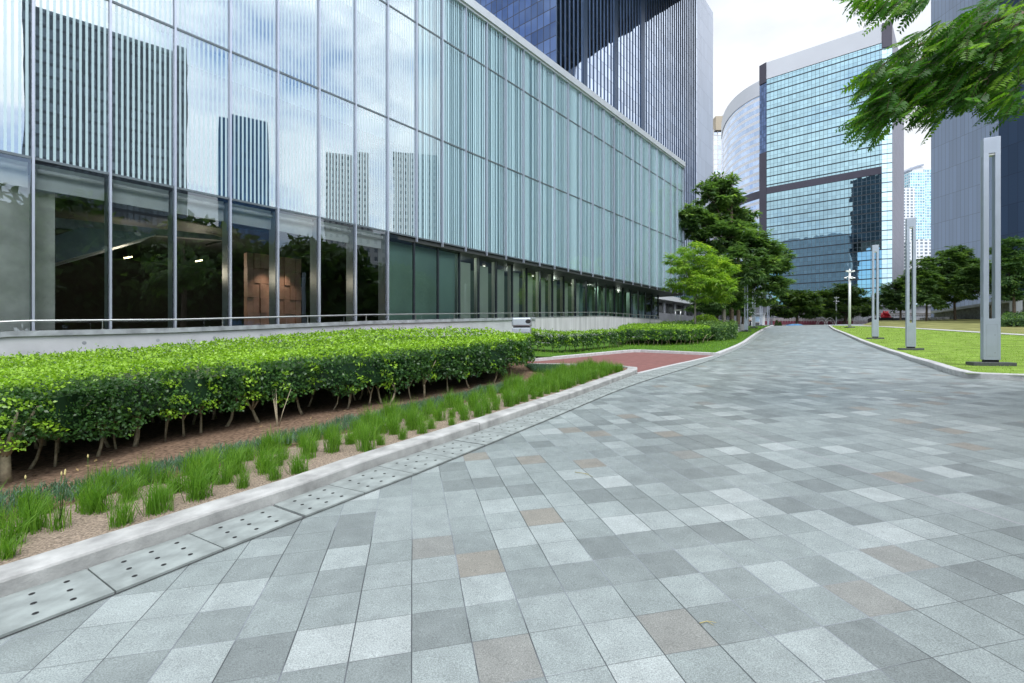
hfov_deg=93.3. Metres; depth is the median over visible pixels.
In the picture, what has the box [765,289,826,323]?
spreading tree
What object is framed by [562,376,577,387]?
grass tuft
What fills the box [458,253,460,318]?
window mullion
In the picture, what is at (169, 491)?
grass tuft
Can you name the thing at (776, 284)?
leafy tree
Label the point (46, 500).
grass tuft
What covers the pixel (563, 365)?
grass tuft
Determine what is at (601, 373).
grass tuft
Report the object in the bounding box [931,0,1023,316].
office tower
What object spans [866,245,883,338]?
lamp post
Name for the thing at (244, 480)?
grass tuft
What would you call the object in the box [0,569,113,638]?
drain slab
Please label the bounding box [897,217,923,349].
lamp post
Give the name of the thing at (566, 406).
drain slab
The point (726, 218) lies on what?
leafy tree
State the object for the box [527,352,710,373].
red path
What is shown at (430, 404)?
grass tuft
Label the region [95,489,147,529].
grass tuft
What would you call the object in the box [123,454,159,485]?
grass tuft
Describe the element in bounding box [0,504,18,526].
grass tuft
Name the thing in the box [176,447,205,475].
grass tuft
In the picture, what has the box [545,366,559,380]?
grass tuft
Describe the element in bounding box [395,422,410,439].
grass tuft
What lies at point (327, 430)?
grass tuft
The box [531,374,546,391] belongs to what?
grass tuft
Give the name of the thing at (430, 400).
grass tuft
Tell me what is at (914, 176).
apartment tower
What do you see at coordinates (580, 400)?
drain slab
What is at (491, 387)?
grass tuft
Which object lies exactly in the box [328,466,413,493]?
drain slab
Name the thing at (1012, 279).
round tree
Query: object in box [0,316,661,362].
ramp wall
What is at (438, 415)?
grass tuft
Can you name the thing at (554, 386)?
grass tuft
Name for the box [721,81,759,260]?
office tower
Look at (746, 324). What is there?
lamp post
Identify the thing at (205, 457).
grass tuft
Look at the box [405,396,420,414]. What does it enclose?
grass tuft
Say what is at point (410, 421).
grass tuft
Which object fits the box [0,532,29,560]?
grass tuft
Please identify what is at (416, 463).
drain slab
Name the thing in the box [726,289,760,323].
leafy tree
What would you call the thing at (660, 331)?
hedge
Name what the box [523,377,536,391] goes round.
grass tuft
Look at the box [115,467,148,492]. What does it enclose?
grass tuft
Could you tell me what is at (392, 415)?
grass tuft
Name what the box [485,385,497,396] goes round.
grass tuft
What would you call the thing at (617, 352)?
kerb
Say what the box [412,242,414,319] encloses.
window mullion
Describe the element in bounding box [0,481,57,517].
grass tuft
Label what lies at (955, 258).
round tree
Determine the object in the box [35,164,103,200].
ground window
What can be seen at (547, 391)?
grass tuft
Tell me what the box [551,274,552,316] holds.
recessed window
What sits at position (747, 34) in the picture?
sky
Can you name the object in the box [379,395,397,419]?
grass tuft
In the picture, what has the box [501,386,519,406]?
grass tuft
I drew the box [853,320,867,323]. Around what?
hoarding
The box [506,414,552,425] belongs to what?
drain slab
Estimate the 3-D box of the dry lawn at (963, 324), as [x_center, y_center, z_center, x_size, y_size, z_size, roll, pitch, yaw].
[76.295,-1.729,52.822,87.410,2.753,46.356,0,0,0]
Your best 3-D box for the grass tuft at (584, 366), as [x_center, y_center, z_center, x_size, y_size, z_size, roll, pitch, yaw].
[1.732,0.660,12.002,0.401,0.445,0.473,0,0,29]
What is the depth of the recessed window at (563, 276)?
32.37 m
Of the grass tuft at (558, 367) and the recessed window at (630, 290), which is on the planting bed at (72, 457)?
the grass tuft at (558, 367)
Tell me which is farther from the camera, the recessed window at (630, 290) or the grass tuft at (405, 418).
the recessed window at (630, 290)
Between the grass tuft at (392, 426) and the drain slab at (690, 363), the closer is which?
the grass tuft at (392, 426)
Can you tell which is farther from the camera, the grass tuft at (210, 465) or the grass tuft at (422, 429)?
the grass tuft at (422, 429)
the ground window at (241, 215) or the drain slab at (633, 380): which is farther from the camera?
the ground window at (241, 215)
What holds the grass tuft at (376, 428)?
on the gravel strip
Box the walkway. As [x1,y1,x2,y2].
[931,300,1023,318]
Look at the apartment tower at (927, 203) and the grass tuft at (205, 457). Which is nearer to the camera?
the grass tuft at (205, 457)
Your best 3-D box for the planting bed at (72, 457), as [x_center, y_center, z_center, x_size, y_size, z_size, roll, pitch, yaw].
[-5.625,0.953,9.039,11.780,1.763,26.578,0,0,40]
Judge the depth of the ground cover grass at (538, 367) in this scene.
13.70 m
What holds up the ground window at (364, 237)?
in the glass building at (172, 159)
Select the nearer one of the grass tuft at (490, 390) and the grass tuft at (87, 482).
the grass tuft at (87, 482)
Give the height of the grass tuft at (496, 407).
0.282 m
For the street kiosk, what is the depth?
78.00 m
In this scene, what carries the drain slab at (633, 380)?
on the drain channel
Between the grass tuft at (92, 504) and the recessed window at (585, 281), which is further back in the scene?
the recessed window at (585, 281)
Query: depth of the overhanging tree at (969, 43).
6.17 m
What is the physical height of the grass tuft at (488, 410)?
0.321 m
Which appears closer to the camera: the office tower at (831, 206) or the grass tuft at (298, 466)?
the grass tuft at (298, 466)
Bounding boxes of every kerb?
[0,367,636,597]
[508,349,712,361]
[533,363,630,367]
[713,325,773,355]
[828,325,1023,380]
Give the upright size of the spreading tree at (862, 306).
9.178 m
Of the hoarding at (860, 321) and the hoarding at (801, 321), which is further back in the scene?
the hoarding at (860, 321)
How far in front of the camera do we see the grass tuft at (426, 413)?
7.21 m
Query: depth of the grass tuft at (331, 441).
5.56 m
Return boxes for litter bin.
[512,317,531,343]
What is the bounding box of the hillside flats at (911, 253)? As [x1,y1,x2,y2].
[904,241,917,293]
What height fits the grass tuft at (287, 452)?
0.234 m
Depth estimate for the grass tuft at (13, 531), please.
3.36 m
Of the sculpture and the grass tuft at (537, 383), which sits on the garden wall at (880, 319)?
the sculpture
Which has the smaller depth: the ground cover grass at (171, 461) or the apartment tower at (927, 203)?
the ground cover grass at (171, 461)
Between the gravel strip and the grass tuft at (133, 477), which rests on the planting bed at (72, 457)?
the gravel strip
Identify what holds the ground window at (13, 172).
in the glass building at (172, 159)
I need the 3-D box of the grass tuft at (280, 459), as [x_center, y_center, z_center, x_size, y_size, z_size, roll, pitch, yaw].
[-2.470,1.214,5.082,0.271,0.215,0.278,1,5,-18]
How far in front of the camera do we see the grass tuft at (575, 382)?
10.44 m
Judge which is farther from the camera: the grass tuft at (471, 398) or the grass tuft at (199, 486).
the grass tuft at (471, 398)
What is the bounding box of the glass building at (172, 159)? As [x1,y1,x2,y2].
[0,0,685,336]
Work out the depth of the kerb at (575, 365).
15.02 m
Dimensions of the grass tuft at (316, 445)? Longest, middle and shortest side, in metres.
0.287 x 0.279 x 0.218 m
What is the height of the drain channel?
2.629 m
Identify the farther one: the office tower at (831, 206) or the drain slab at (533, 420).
the office tower at (831, 206)
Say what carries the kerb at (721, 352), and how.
on the paving
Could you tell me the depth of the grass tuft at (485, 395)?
8.45 m
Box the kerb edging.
[637,356,712,372]
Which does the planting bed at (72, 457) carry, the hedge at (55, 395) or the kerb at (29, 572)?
the hedge at (55, 395)
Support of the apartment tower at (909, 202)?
on the ground
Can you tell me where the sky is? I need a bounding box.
[706,0,930,169]
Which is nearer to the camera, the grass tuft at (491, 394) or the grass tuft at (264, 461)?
the grass tuft at (264, 461)
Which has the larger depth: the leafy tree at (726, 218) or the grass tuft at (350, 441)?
the leafy tree at (726, 218)
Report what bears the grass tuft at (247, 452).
on the gravel strip
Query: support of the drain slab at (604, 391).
on the drain channel
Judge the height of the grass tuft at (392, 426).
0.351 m
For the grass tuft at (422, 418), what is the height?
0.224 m
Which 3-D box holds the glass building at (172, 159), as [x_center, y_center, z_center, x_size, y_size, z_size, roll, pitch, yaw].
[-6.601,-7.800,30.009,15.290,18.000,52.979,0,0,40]
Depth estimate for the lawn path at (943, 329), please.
38.61 m
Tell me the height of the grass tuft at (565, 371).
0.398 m
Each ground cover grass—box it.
[0,380,524,515]
[526,363,562,372]
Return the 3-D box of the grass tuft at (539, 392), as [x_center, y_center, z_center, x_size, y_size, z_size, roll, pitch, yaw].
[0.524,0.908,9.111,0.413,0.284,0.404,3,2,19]
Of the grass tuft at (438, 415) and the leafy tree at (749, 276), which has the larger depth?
the leafy tree at (749, 276)
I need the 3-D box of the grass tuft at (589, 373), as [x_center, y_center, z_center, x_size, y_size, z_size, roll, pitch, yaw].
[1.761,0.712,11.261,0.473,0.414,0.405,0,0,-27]
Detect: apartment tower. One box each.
[904,164,924,303]
[904,188,914,240]
[923,169,930,238]
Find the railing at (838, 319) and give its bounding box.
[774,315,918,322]
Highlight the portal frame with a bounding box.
[674,309,680,320]
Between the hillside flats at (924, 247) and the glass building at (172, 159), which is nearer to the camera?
the glass building at (172, 159)
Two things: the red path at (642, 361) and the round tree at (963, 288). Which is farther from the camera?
the round tree at (963, 288)
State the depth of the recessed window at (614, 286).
38.28 m
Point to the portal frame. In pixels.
(675, 310)
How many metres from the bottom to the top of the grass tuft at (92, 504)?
0.324 m
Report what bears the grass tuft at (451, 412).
on the gravel strip
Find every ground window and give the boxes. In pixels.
[0,157,27,187]
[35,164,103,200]
[112,179,168,211]
[177,192,224,221]
[232,204,271,229]
[279,213,313,236]
[321,221,350,242]
[351,227,382,248]
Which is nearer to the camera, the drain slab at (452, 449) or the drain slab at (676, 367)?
the drain slab at (452, 449)
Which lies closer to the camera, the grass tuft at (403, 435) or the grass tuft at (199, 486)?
the grass tuft at (199, 486)
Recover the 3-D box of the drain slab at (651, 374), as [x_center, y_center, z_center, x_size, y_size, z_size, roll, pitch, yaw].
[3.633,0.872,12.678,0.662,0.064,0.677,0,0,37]
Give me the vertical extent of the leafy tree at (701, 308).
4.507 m
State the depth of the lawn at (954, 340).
23.55 m
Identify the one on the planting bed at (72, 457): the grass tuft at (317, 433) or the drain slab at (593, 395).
the grass tuft at (317, 433)
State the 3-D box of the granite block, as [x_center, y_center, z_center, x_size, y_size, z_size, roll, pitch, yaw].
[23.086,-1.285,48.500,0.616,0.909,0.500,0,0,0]
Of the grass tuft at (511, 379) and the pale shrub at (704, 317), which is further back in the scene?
the pale shrub at (704, 317)
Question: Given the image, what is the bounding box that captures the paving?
[0,324,1023,682]
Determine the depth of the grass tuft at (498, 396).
8.42 m
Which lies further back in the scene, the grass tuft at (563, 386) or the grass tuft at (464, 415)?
the grass tuft at (563, 386)
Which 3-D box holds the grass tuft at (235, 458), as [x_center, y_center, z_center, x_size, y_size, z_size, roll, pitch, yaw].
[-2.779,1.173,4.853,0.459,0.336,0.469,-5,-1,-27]
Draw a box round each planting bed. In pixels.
[0,363,626,522]
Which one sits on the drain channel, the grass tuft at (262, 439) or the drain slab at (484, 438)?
the drain slab at (484, 438)
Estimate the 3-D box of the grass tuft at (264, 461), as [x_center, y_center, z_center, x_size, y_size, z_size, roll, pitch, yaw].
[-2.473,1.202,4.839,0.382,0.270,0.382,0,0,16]
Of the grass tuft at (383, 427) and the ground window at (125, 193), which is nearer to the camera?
the grass tuft at (383, 427)
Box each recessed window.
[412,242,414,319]
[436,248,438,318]
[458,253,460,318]
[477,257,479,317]
[495,261,496,317]
[511,265,512,317]
[525,268,527,316]
[539,271,540,316]
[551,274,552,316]
[563,276,564,315]
[574,279,575,315]
[585,281,586,315]
[595,283,596,315]
[605,285,606,315]
[614,286,614,315]
[622,288,623,316]
[630,290,631,316]
[637,291,638,317]
[644,292,645,317]
[651,294,652,318]
[657,295,658,318]
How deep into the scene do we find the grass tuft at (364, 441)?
5.59 m
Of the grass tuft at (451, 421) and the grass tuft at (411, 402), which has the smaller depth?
the grass tuft at (451, 421)
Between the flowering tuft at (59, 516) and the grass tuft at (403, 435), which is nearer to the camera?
the flowering tuft at (59, 516)
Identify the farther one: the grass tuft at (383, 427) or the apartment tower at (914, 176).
the apartment tower at (914, 176)
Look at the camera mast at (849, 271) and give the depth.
49.91 m
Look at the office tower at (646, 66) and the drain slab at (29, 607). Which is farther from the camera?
the office tower at (646, 66)
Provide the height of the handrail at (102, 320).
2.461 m
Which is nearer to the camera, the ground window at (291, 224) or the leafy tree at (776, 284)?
the ground window at (291, 224)
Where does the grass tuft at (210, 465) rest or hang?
on the gravel strip
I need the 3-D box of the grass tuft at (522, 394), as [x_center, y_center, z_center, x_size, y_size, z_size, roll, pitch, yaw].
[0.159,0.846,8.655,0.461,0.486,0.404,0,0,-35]
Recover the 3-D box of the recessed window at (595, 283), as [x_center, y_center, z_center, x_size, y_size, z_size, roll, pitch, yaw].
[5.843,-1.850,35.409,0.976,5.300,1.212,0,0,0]
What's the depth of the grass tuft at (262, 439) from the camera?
5.58 m
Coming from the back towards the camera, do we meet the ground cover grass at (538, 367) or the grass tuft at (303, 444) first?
the ground cover grass at (538, 367)
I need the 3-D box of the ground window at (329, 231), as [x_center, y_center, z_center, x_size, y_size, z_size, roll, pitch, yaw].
[-6.858,-4.220,18.564,0.270,0.640,1.381,0,0,40]
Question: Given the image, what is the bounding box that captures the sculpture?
[880,311,890,317]
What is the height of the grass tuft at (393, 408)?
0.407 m
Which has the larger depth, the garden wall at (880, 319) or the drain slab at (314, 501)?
the garden wall at (880, 319)
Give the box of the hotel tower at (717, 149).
[713,115,722,256]
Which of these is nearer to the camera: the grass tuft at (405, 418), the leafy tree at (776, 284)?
the grass tuft at (405, 418)
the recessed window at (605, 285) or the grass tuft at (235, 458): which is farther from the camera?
the recessed window at (605, 285)
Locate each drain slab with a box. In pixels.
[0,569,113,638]
[88,534,222,593]
[190,505,301,549]
[274,485,363,516]
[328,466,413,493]
[379,452,451,474]
[420,440,483,458]
[454,430,510,445]
[482,422,532,434]
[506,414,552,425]
[528,408,568,417]
[546,402,583,410]
[563,397,595,404]
[576,392,607,398]
[588,388,618,393]
[600,385,628,389]
[608,381,639,385]
[619,378,648,382]
[627,375,657,379]
[635,372,665,376]
[646,370,674,373]
[655,368,681,371]
[663,366,688,369]
[672,364,694,366]
[681,363,699,364]
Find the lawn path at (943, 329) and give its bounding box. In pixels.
[853,325,1023,334]
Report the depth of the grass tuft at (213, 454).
5.10 m
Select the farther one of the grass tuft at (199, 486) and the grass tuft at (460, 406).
the grass tuft at (460, 406)
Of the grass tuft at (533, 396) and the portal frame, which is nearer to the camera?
the grass tuft at (533, 396)
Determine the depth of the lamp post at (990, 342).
12.54 m
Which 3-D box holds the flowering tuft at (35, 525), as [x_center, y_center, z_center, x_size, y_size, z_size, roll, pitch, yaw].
[-3.552,1.202,3.576,0.354,0.439,0.257,0,0,37]
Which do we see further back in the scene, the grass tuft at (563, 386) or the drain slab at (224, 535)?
the grass tuft at (563, 386)
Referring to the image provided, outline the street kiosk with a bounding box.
[745,313,765,325]
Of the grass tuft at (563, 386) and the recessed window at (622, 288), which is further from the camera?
the recessed window at (622, 288)
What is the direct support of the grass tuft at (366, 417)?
on the gravel strip
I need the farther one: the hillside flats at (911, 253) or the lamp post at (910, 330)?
the hillside flats at (911, 253)
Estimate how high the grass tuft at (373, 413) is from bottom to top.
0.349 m
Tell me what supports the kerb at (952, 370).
on the paving
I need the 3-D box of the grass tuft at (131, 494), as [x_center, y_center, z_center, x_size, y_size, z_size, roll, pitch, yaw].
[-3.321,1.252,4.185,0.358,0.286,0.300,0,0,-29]
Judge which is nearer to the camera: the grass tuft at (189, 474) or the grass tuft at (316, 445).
the grass tuft at (189, 474)
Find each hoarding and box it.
[765,318,852,325]
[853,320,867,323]
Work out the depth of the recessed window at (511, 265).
27.43 m
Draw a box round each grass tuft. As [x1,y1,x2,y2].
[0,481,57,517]
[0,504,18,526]
[0,505,40,547]
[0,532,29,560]
[2,491,58,532]
[32,489,59,514]
[64,469,113,505]
[68,477,134,515]
[70,460,135,493]
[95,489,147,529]
[105,472,149,503]
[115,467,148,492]
[122,473,188,517]
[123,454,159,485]
[150,464,176,484]
[155,482,176,502]
[163,466,191,493]
[169,457,218,493]
[174,462,228,502]
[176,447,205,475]
[189,444,231,482]
[193,446,217,473]
[203,444,221,466]
[206,456,238,485]
[213,441,251,468]
[218,443,254,475]
[230,461,253,489]
[237,440,255,461]
[249,439,290,468]
[250,450,279,475]
[253,428,278,454]
[256,425,289,453]
[257,459,291,481]
[269,448,286,465]
[274,442,291,459]
[280,448,316,474]
[281,430,296,445]
[290,427,311,447]
[293,429,321,459]
[305,422,325,439]
[307,437,321,452]
[318,421,336,439]
[320,423,346,453]
[326,431,343,444]
[327,419,341,434]
[341,417,381,451]
[344,427,363,444]
[345,415,359,430]
[346,417,370,439]
[353,405,381,431]
[359,415,386,440]
[365,406,381,421]
[367,412,393,433]
[368,430,388,445]
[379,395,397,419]
[381,408,403,429]
[382,412,402,435]
[383,398,404,421]
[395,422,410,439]
[399,405,419,425]
[400,405,428,430]
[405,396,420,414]
[414,397,437,419]
[414,411,426,423]
[414,417,434,434]
[424,415,440,428]
[425,401,437,413]
[427,397,438,410]
[429,405,449,420]
[436,397,451,411]
[442,388,460,407]
[446,415,456,424]
[447,405,457,417]
[450,393,470,411]
[455,400,469,413]
[458,404,473,420]
[464,389,485,410]
[466,388,480,407]
[469,399,486,417]
[478,389,491,400]
[481,397,493,413]
[484,382,495,395]
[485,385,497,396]
[488,388,497,400]
[491,395,504,410]
[492,393,502,402]
[499,376,515,389]
[500,385,519,401]
[501,369,516,389]
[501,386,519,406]
[512,376,523,389]
[512,387,520,404]
[513,379,535,401]
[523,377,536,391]
[524,378,536,394]
[530,389,536,398]
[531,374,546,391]
[533,368,546,376]
[534,384,546,396]
[536,376,556,390]
[541,365,552,374]
[541,374,562,392]
[542,385,550,393]
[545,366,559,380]
[551,363,565,371]
[553,370,569,389]
[557,366,571,377]
[558,361,571,369]
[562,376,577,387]
[569,372,577,385]
[570,367,586,383]
[577,369,591,381]
[578,360,586,371]
[579,366,593,380]
[590,364,599,378]
[596,360,612,375]
[598,370,605,377]
[604,358,615,373]
[610,363,620,372]
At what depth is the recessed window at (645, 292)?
43.03 m
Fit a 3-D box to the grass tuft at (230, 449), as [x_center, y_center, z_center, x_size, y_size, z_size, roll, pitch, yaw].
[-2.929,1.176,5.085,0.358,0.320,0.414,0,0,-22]
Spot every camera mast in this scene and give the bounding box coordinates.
[834,296,839,323]
[844,269,854,327]
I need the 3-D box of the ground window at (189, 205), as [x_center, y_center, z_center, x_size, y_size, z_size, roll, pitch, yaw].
[-9.757,-4.220,15.117,0.270,0.640,1.381,0,0,40]
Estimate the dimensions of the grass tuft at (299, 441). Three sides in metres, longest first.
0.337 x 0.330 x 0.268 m
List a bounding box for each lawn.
[832,326,1023,375]
[864,319,1023,333]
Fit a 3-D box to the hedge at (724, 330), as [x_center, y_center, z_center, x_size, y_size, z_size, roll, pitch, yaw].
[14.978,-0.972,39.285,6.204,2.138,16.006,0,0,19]
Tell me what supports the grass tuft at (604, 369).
on the gravel strip
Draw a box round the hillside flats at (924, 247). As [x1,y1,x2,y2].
[916,239,930,267]
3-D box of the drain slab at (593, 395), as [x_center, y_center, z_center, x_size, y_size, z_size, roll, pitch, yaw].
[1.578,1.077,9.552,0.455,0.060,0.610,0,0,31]
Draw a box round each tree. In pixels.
[660,241,743,323]
[675,171,785,321]
[683,244,767,321]
[684,294,754,318]
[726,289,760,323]
[736,245,798,323]
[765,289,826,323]
[814,282,880,323]
[833,0,1023,152]
[871,273,919,319]
[900,255,953,320]
[933,244,977,319]
[947,258,991,300]
[989,235,1023,313]
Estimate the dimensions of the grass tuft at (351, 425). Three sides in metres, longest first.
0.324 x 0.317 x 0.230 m
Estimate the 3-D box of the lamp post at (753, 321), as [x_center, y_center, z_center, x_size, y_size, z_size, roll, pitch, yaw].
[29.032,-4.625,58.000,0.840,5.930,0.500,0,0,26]
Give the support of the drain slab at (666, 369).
on the drain channel
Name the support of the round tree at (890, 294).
on the dry lawn at (963, 324)
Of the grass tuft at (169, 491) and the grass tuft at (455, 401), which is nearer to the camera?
the grass tuft at (169, 491)
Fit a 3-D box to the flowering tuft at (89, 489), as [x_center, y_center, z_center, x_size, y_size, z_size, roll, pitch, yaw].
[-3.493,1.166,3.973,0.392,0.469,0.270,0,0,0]
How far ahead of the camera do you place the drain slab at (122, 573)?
3.23 m
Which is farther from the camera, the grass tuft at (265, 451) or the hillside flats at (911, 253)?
the hillside flats at (911, 253)
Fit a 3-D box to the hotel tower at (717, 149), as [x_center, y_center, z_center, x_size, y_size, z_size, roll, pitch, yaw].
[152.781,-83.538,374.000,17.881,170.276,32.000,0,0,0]
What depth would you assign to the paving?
3.15 m
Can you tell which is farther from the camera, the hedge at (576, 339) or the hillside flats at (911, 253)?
the hillside flats at (911, 253)
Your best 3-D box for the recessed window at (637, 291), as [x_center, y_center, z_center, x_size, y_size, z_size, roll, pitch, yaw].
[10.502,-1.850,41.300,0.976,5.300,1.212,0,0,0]
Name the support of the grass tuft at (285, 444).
on the planting bed at (72, 457)
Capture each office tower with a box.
[475,0,728,321]
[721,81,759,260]
[759,21,903,302]
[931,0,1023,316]
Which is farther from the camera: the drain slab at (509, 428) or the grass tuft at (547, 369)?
the grass tuft at (547, 369)
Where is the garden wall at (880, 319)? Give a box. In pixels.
[868,317,904,322]
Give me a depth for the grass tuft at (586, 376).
10.98 m
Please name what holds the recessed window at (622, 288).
in the glass building at (172, 159)
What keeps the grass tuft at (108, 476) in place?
on the planting bed at (72, 457)
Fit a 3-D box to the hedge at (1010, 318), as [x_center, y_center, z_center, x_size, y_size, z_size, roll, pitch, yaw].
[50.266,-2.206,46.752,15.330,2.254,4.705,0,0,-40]
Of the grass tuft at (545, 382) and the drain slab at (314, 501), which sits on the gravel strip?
the grass tuft at (545, 382)
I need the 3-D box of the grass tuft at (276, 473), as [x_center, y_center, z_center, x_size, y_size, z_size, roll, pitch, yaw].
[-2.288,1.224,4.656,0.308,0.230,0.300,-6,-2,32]
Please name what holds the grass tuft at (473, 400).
on the gravel strip
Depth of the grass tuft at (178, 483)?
4.34 m
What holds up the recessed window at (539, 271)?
in the glass building at (172, 159)
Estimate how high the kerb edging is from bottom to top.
0.317 m
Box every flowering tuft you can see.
[8,475,52,535]
[38,469,78,533]
[73,455,106,513]
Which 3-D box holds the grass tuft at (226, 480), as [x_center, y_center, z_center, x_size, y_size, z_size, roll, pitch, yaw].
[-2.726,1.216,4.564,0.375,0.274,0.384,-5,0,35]
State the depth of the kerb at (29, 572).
3.96 m
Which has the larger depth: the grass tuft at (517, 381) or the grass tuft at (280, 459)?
the grass tuft at (517, 381)
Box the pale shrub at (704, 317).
[691,313,718,321]
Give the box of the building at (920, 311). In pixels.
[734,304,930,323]
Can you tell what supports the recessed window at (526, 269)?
in the glass building at (172, 159)
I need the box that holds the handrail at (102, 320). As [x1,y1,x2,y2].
[0,312,659,328]
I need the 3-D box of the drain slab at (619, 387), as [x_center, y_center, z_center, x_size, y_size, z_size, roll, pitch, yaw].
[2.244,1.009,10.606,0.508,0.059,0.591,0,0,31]
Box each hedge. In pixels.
[0,325,535,483]
[530,327,626,351]
[618,321,711,344]
[656,319,738,340]
[1001,310,1023,326]
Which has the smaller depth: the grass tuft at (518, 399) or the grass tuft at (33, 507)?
the grass tuft at (33, 507)
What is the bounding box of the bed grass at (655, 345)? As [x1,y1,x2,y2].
[533,325,768,355]
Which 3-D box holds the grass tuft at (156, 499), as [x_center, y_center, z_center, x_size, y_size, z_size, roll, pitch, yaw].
[-2.866,1.219,3.912,0.432,0.356,0.444,0,0,3]
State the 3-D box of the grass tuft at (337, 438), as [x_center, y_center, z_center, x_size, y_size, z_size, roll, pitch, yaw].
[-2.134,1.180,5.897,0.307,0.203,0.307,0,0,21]
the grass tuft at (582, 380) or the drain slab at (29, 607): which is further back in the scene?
the grass tuft at (582, 380)
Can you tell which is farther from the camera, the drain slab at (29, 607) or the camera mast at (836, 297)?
the camera mast at (836, 297)
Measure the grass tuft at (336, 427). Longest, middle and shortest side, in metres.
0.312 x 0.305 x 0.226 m
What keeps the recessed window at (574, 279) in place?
in the glass building at (172, 159)
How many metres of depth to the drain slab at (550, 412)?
7.95 m
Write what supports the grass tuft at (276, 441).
on the planting bed at (72, 457)
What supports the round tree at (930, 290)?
on the dry lawn at (963, 324)
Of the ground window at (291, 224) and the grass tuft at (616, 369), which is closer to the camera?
the grass tuft at (616, 369)
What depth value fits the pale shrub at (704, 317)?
51.60 m
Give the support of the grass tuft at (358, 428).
on the gravel strip
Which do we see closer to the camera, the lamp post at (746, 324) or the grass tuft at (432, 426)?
the grass tuft at (432, 426)
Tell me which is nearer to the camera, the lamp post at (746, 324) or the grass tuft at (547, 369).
the grass tuft at (547, 369)
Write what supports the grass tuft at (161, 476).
on the gravel strip
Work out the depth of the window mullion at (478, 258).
24.98 m
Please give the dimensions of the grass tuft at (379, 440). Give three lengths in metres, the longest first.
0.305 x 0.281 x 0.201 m
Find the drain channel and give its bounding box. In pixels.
[0,335,760,638]
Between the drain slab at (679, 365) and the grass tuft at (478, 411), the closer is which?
the grass tuft at (478, 411)
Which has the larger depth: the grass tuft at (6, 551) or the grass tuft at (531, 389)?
the grass tuft at (531, 389)
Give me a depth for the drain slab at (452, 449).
5.85 m
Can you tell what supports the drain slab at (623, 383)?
on the drain channel
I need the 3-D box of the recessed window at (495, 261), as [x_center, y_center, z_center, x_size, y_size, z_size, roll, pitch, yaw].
[-1.254,-1.850,25.684,0.911,5.300,1.266,0,0,0]
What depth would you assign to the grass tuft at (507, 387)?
8.60 m
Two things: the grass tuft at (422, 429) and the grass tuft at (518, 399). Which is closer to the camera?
the grass tuft at (422, 429)
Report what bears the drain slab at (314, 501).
on the drain channel
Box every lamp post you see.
[741,284,750,331]
[750,289,757,327]
[758,306,764,325]
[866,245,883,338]
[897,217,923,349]
[965,136,1016,365]
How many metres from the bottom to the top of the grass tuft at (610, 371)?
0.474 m
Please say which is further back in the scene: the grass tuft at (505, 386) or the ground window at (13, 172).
the ground window at (13, 172)
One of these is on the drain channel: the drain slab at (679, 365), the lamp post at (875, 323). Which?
the drain slab at (679, 365)
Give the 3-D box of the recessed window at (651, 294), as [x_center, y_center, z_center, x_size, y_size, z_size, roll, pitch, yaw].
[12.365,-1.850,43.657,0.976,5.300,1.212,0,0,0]
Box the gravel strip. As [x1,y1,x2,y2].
[0,375,606,565]
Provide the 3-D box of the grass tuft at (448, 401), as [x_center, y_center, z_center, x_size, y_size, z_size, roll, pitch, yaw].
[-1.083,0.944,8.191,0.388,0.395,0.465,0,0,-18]
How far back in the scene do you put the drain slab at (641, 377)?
12.12 m
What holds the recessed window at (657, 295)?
in the glass building at (172, 159)
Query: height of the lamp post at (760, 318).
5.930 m
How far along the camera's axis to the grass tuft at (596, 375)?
11.41 m
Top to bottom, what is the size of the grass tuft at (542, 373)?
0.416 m
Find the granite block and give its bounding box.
[738,324,743,330]

